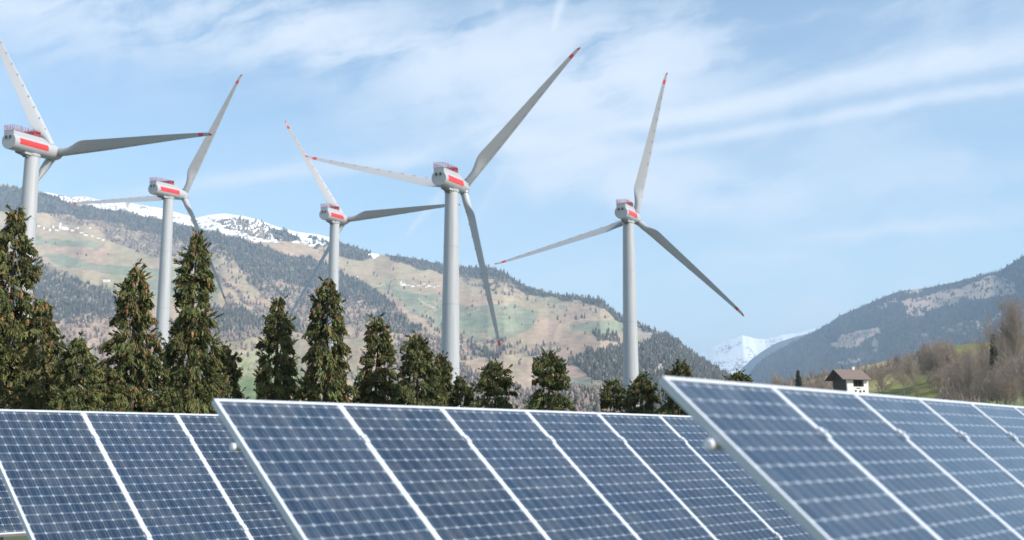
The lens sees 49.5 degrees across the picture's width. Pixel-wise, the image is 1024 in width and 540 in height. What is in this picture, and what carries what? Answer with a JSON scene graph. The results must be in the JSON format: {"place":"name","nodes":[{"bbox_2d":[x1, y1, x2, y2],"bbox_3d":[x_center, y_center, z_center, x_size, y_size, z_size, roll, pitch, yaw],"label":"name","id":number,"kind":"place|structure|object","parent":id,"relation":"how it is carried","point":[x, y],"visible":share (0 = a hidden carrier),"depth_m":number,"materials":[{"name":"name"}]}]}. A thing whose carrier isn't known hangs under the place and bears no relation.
{"place":"outdoors","nodes":[
{"label":"outdoors","id":0,"kind":"place"},
{"bbox_2d":[3,535,28,539],"bbox_3d":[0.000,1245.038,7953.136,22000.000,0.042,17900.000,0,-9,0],"label":"ground","id":1,"kind":"structure","parent":0,"point":[24,537],"depth_m":17.75,"materials":[{"name":"green plant"}]},
{"bbox_2d":[0,272,17,408],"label":"spruce tree","id":2,"kind":"object","parent":1,"relation":"on","point":[3,325],"visible":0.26,"depth_m":29.18,"materials":[{"name":"green plant"}]},
{"bbox_2d":[0,475,26,539],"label":"solar array","id":3,"kind":"object","parent":1,"relation":"on","point":[10,523],"visible":0.02,"depth_m":12.49,"materials":[{"name":"glass"}]},
{"bbox_2d":[0,204,43,408],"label":"spruce tree","id":4,"kind":"object","parent":1,"relation":"on","point":[28,271],"visible":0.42,"depth_m":30.29,"materials":[{"name":"green plant"}]},
{"bbox_2d":[3,295,67,409],"bbox_3d":[-11.886,3.289,27.841,2.135,5.470,2.130,-3,-9,18],"label":"spruce tree","id":5,"kind":"object","parent":1,"relation":"on","point":[33,378],"visible":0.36,"depth_m":27.79,"materials":[{"name":"green plant"}]},
{"bbox_2d":[42,372,78,408],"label":"spruce tree","id":6,"kind":"object","parent":1,"relation":"on","point":[49,374],"depth_m":29.75,"materials":[{"name":"green plant"}]},
{"bbox_2d":[46,331,104,411],"bbox_3d":[-10.498,3.715,26.851,2.399,4.464,2.211,0,-9,0],"label":"spruce tree","id":7,"kind":"object","parent":1,"relation":"on","point":[85,398],"visible":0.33,"depth_m":26.75,"materials":[{"name":"green plant"}]},
{"bbox_2d":[0,39,211,407],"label":"wind turbine","id":8,"kind":"object","parent":1,"relation":"on","point":[34,145],"visible":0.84,"depth_m":462.40,"materials":[{"name":"white metal"}]},
{"bbox_2d":[89,363,136,411],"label":"spruce tree","id":9,"kind":"object","parent":1,"relation":"on","point":[114,387],"visible":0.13,"depth_m":28.73,"materials":[{"name":"green plant"}]},
{"bbox_2d":[92,258,170,412],"bbox_3d":[-10.452,3.216,30.953,2.686,7.104,2.983,9,-12,-44],"label":"spruce tree","id":10,"kind":"object","parent":1,"relation":"on","point":[131,354],"visible":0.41,"depth_m":30.76,"materials":[{"name":"green plant"}]},
{"bbox_2d":[0,409,297,539],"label":"solar array","id":11,"kind":"object","parent":1,"relation":"on","point":[80,475],"visible":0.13,"depth_m":9.99,"materials":[{"name":"glass"}]},
{"bbox_2d":[68,74,241,395],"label":"wind turbine","id":12,"kind":"object","parent":1,"relation":"on","point":[167,192],"visible":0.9,"depth_m":641.72,"materials":[{"name":"white metal"}]},
{"bbox_2d":[146,384,184,413],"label":"spruce tree","id":13,"kind":"object","parent":1,"relation":"on","point":[165,403],"visible":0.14,"depth_m":29.69,"materials":[{"name":"green plant"}]},
{"bbox_2d":[155,228,231,413],"bbox_3d":[-9.304,2.926,31.938,2.754,8.492,2.913,0,-9,0],"label":"spruce tree","id":14,"kind":"object","parent":1,"relation":"on","point":[194,391],"visible":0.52,"depth_m":31.80,"materials":[{"name":"green plant"}]},
{"bbox_2d":[205,340,249,412],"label":"spruce tree","id":15,"kind":"object","parent":1,"relation":"on","point":[231,364],"visible":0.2,"depth_m":34.83,"materials":[{"name":"green plant"}]},
{"bbox_2d":[252,294,300,400],"bbox_3d":[-7.087,3.888,33.853,2.654,6.352,2.346,0,-9,0],"label":"spruce tree","id":16,"kind":"object","parent":1,"relation":"on","point":[284,363],"visible":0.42,"depth_m":33.75,"materials":[{"name":"green plant"}]},
{"bbox_2d":[289,276,360,403],"bbox_3d":[-5.463,3.525,32.959,2.526,6.738,2.754,3,-9,-18],"label":"spruce tree","id":17,"kind":"object","parent":1,"relation":"on","point":[332,367],"visible":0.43,"depth_m":32.82,"materials":[{"name":"green plant"}]},
{"bbox_2d":[285,121,459,351],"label":"wind turbine","id":18,"kind":"object","parent":1,"relation":"on","point":[335,217],"visible":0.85,"depth_m":686.26,"materials":[{"name":"white metal"}]},
{"bbox_2d":[349,312,398,404],"bbox_3d":[-4.254,4.128,34.748,2.174,5.696,2.087,0,-9,0],"label":"spruce tree","id":19,"kind":"object","parent":1,"relation":"on","point":[369,379],"visible":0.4,"depth_m":34.79,"materials":[{"name":"green plant"}]},
{"bbox_2d":[388,330,450,406],"bbox_3d":[-2.896,4.367,33.689,2.471,5.205,2.482,0,-9,0],"label":"spruce tree","id":20,"kind":"object","parent":1,"relation":"on","point":[422,366],"visible":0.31,"depth_m":33.67,"materials":[{"name":"green plant"}]},
{"bbox_2d":[426,350,454,406],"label":"spruce tree","id":21,"kind":"object","parent":1,"relation":"on","point":[446,375],"visible":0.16,"depth_m":35.70,"materials":[{"name":"green plant"}]},
{"bbox_2d":[305,47,580,405],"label":"wind turbine","id":22,"kind":"object","parent":1,"relation":"on","point":[451,182],"visible":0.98,"depth_m":476.90,"materials":[{"name":"white metal"}]},
{"bbox_2d":[448,372,474,407],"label":"spruce tree","id":23,"kind":"object","parent":1,"relation":"on","point":[461,386],"visible":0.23,"depth_m":35.67,"materials":[{"name":"green plant"}]},
{"bbox_2d":[469,358,521,409],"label":"spruce tree","id":24,"kind":"object","parent":1,"relation":"on","point":[500,384],"visible":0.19,"depth_m":34.56,"materials":[{"name":"green plant"}]},
{"bbox_2d":[211,399,814,539],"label":"solar array","id":25,"kind":"object","parent":1,"relation":"on","point":[336,471],"visible":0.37,"depth_m":7.89,"materials":[{"name":"glass"}]},
{"bbox_2d":[522,347,576,411],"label":"spruce tree","id":26,"kind":"object","parent":1,"relation":"on","point":[551,364],"visible":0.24,"depth_m":33.66,"materials":[{"name":"green plant"}]},
{"bbox_2d":[599,378,630,412],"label":"spruce tree","id":27,"kind":"object","parent":1,"relation":"on","point":[607,400],"visible":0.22,"depth_m":36.63,"materials":[{"name":"green plant"}]},
{"bbox_2d":[495,72,743,412],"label":"wind turbine","id":28,"kind":"object","parent":1,"relation":"on","point":[627,213],"visible":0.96,"depth_m":568.66,"materials":[{"name":"white metal"}]},
{"bbox_2d":[623,370,660,414],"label":"spruce tree","id":29,"kind":"object","parent":1,"relation":"on","point":[643,385],"visible":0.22,"depth_m":35.60,"materials":[{"name":"green plant"}]},
{"bbox_2d":[653,358,693,415],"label":"spruce tree","id":30,"kind":"object","parent":1,"relation":"on","point":[683,369],"visible":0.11,"depth_m":34.68,"materials":[{"name":"green plant"}]},
{"bbox_2d":[721,369,754,383],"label":"spruce tree","id":31,"kind":"object","parent":1,"relation":"on","point":[739,376],"visible":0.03,"depth_m":32.80,"materials":[{"name":"green plant"}]},
{"bbox_2d":[658,376,1023,539],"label":"solar array","id":32,"kind":"object","parent":1,"relation":"on","point":[818,464],"visible":1,"depth_m":5.37,"materials":[{"name":"glass"}]},
{"bbox_2d":[0,184,718,411],"bbox_3d":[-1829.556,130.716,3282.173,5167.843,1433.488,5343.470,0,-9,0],"label":"hills","id":33,"kind":"structure","parent":0,"point":[98,263],"depth_m":3404.57,"materials":[{"name":"green plant"}]},
{"bbox_2d":[59,221,67,229],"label":"church","id":34,"kind":"structure","parent":33,"relation":"on","point":[62,227],"depth_m":4056.81,"materials":[{"name":"paint"}]},
{"bbox_2d":[1,185,728,412],"bbox_3d":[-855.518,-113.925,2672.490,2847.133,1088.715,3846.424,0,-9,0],"label":"bare woodland","id":35,"kind":"object","parent":33,"relation":"on","point":[581,398],"visible":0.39,"depth_m":2650.24,"materials":[{"name":"plant"}]},
{"bbox_2d":[0,183,730,414],"bbox_3d":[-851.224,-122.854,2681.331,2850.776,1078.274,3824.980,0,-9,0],"label":"conifer forest","id":36,"kind":"object","parent":33,"relation":"on","point":[614,368],"visible":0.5,"depth_m":2922.42,"materials":[{"name":"plant"}]},
{"bbox_2d":[0,0,1023,353],"label":"sky","id":37,"kind":"structure","parent":0,"point":[816,161],"materials":[{"name":"blue"}]},
{"bbox_2d":[698,328,818,373],"bbox_3d":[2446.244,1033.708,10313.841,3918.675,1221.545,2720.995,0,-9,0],"label":"mountain","id":38,"kind":"structure","parent":0,"point":[739,353],"depth_m":10822.71,"materials":[{"name":"white snow"}]},
{"bbox_2d":[740,334,807,381],"bbox_3d":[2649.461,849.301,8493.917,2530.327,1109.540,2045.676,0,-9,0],"label":"mountain","id":39,"kind":"structure","parent":0,"point":[748,367],"depth_m":9017.53,"materials":[{"name":"white snow"}]},
{"bbox_2d":[747,256,1023,384],"bbox_3d":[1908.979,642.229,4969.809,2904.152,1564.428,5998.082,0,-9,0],"label":"mountain","id":40,"kind":"structure","parent":0,"point":[966,289],"depth_m":4781.04,"materials":[{"name":"green plant"}]},
{"bbox_2d":[748,255,1023,384],"bbox_3d":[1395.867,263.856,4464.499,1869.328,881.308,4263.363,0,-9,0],"label":"conifer forest","id":41,"kind":"object","parent":40,"relation":"on","point":[972,326],"visible":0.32,"depth_m":4719.74,"materials":[{"name":"green plant"}]},
{"bbox_2d":[785,335,1023,406],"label":"hillside","id":42,"kind":"structure","parent":0,"point":[922,387],"depth_m":322.20,"materials":[{"name":"green plant"}]},
{"bbox_2d":[765,369,786,385],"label":"bare tree","id":43,"kind":"object","parent":42,"relation":"on","point":[775,383],"visible":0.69,"depth_m":348.24,"materials":[{"name":"brown plant"}]},
{"bbox_2d":[795,370,801,387],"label":"pine tree","id":44,"kind":"object","parent":42,"relation":"on","point":[798,379],"visible":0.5,"depth_m":327.87,"materials":[{"name":"green plant"}]},
{"bbox_2d":[799,379,811,388],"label":"bare tree","id":45,"kind":"object","parent":42,"relation":"on","point":[804,386],"visible":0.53,"depth_m":327.16,"materials":[{"name":"brown plant"}]},
{"bbox_2d":[814,373,831,389],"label":"bare tree","id":46,"kind":"object","parent":42,"relation":"on","point":[820,385],"visible":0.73,"depth_m":316.99,"materials":[{"name":"brown plant"}]},
{"bbox_2d":[825,367,870,392],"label":"hut","id":47,"kind":"object","parent":42,"relation":"on","point":[851,380],"visible":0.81,"depth_m":247.92,"materials":[{"name":"paint"}]},
{"bbox_2d":[865,364,895,394],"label":"bare tree","id":48,"kind":"object","parent":42,"relation":"on","point":[877,378],"visible":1,"depth_m":281.99,"materials":[{"name":"brown plant"}]},
{"bbox_2d":[764,333,1023,402],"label":"bare undergrowth","id":49,"kind":"object","parent":42,"relation":"on","point":[949,395],"visible":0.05,"depth_m":364.21,"materials":[{"name":"brown plant"}]},
{"bbox_2d":[887,359,915,395],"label":"bare tree","id":50,"kind":"object","parent":42,"relation":"on","point":[897,376],"visible":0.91,"depth_m":291.63,"materials":[{"name":"brown plant"}]},
{"bbox_2d":[899,349,920,397],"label":"bare tree","id":51,"kind":"object","parent":42,"relation":"on","point":[909,365],"visible":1,"depth_m":281.73,"materials":[{"name":"brown plant"}]},
{"bbox_2d":[917,339,933,386],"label":"bare tree","id":52,"kind":"object","parent":42,"relation":"on","point":[926,355],"visible":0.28,"depth_m":303.95,"materials":[{"name":"brown plant"}]},
{"bbox_2d":[917,342,935,383],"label":"bare tree","id":53,"kind":"object","parent":42,"relation":"on","point":[924,346],"visible":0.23,"depth_m":308.76,"materials":[{"name":"brown plant"}]},
{"bbox_2d":[919,340,937,387],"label":"bare tree","id":54,"kind":"object","parent":42,"relation":"on","point":[928,358],"visible":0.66,"depth_m":299.23,"materials":[{"name":"brown plant"}]},
{"bbox_2d":[919,348,940,388],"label":"bare tree","id":55,"kind":"object","parent":42,"relation":"on","point":[926,365],"visible":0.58,"depth_m":300.41,"materials":[{"name":"brown plant"}]},
{"bbox_2d":[919,347,948,386],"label":"bare tree","id":56,"kind":"object","parent":42,"relation":"on","point":[927,367],"visible":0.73,"depth_m":297.43,"materials":[{"name":"brown plant"}]},
{"bbox_2d":[927,339,946,386],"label":"bare tree","id":57,"kind":"object","parent":42,"relation":"on","point":[937,353],"visible":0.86,"depth_m":294.69,"materials":[{"name":"brown plant"}]},
{"bbox_2d":[924,363,953,399],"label":"bare tree","id":58,"kind":"object","parent":42,"relation":"on","point":[937,377],"visible":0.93,"depth_m":255.21,"materials":[{"name":"brown plant"}]},
{"bbox_2d":[931,338,947,360],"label":"bare tree","id":59,"kind":"object","parent":42,"relation":"on","point":[942,348],"visible":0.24,"depth_m":302.98,"materials":[{"name":"brown plant"}]},
{"bbox_2d":[936,336,953,376],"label":"bare tree","id":60,"kind":"object","parent":42,"relation":"on","point":[947,348],"visible":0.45,"depth_m":303.75,"materials":[{"name":"brown plant"}]},
{"bbox_2d":[941,340,963,368],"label":"bare tree","id":61,"kind":"object","parent":42,"relation":"on","point":[953,346],"visible":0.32,"depth_m":305.36,"materials":[{"name":"brown plant"}]},
{"bbox_2d":[943,354,974,393],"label":"bare tree","id":62,"kind":"object","parent":42,"relation":"on","point":[964,366],"visible":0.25,"depth_m":258.81,"materials":[{"name":"brown plant"}]},
{"bbox_2d":[948,371,972,399],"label":"bare tree","id":63,"kind":"object","parent":42,"relation":"on","point":[959,388],"visible":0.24,"depth_m":245.42,"materials":[{"name":"brown plant"}]},
{"bbox_2d":[943,351,980,401],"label":"bare tree","id":64,"kind":"object","parent":42,"relation":"on","point":[955,371],"visible":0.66,"depth_m":234.61,"materials":[{"name":"brown plant"}]},
{"bbox_2d":[956,339,975,377],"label":"bare tree","id":65,"kind":"object","parent":42,"relation":"on","point":[965,355],"visible":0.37,"depth_m":288.17,"materials":[{"name":"brown plant"}]},
{"bbox_2d":[956,352,977,401],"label":"bare tree","id":66,"kind":"object","parent":42,"relation":"on","point":[968,385],"visible":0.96,"depth_m":229.91,"materials":[{"name":"brown plant"}]},
{"bbox_2d":[961,351,974,379],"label":"bare tree","id":67,"kind":"object","parent":42,"relation":"on","point":[968,361],"visible":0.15,"depth_m":283.88,"materials":[{"name":"brown plant"}]},
{"bbox_2d":[966,335,988,358],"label":"bare tree","id":68,"kind":"object","parent":42,"relation":"on","point":[976,347],"visible":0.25,"depth_m":301.19,"materials":[{"name":"brown plant"}]},
{"bbox_2d":[967,342,989,402],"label":"bare tree","id":69,"kind":"object","parent":42,"relation":"on","point":[977,362],"visible":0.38,"depth_m":247.36,"materials":[{"name":"brown plant"}]},
{"bbox_2d":[968,347,988,373],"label":"bare tree","id":70,"kind":"object","parent":42,"relation":"on","point":[974,355],"visible":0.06,"depth_m":284.64,"materials":[{"name":"brown plant"}]},
{"bbox_2d":[972,371,995,403],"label":"bare tree","id":71,"kind":"object","parent":42,"relation":"on","point":[984,394],"visible":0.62,"depth_m":214.68,"materials":[{"name":"brown plant"}]},
{"bbox_2d":[972,324,1010,403],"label":"bare tree","id":72,"kind":"object","parent":42,"relation":"on","point":[986,360],"visible":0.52,"depth_m":239.57,"materials":[{"name":"brown plant"}]},
{"bbox_2d":[988,334,1001,403],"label":"pine tree","id":73,"kind":"object","parent":42,"relation":"on","point":[991,352],"visible":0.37,"depth_m":229.11,"materials":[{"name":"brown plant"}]},
{"bbox_2d":[980,358,1023,405],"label":"bare tree","id":74,"kind":"object","parent":42,"relation":"on","point":[998,386],"visible":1,"depth_m":201.31,"materials":[{"name":"brown plant"}]},
{"bbox_2d":[981,312,1023,404],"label":"bare tree","id":75,"kind":"object","parent":42,"relation":"on","point":[995,342],"visible":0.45,"depth_m":226.67,"materials":[{"name":"brown plant"}]},
{"bbox_2d":[981,354,1023,404],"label":"bare tree","id":76,"kind":"object","parent":42,"relation":"on","point":[1004,373],"visible":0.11,"depth_m":211.19,"materials":[{"name":"brown plant"}]},
{"bbox_2d":[983,357,1023,404],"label":"bare tree","id":77,"kind":"object","parent":42,"relation":"on","point":[996,400],"visible":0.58,"depth_m":204.74,"materials":[{"name":"brown plant"}]},
{"bbox_2d":[986,361,1022,403],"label":"bare tree","id":78,"kind":"object","parent":42,"relation":"on","point":[1003,374],"visible":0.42,"depth_m":208.02,"materials":[{"name":"brown plant"}]},
{"bbox_2d":[989,293,1023,405],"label":"bare tree","id":79,"kind":"object","parent":42,"relation":"on","point":[1013,328],"visible":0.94,"depth_m":215.18,"materials":[{"name":"brown plant"}]},
{"bbox_2d":[998,368,1019,405],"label":"bare tree","id":80,"kind":"object","parent":42,"relation":"on","point":[1015,401],"visible":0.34,"depth_m":209.37,"materials":[{"name":"brown plant"}]},
{"bbox_2d":[1004,346,1023,388],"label":"bare tree","id":81,"kind":"object","parent":42,"relation":"on","point":[1022,368],"visible":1,"depth_m":198.50,"materials":[{"name":"brown plant"}]},
{"bbox_2d":[1015,373,1023,400],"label":"bare tree","id":82,"kind":"object","parent":42,"relation":"on","point":[1022,392],"visible":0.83,"depth_m":199.72,"materials":[{"name":"brown plant"}]}
]}

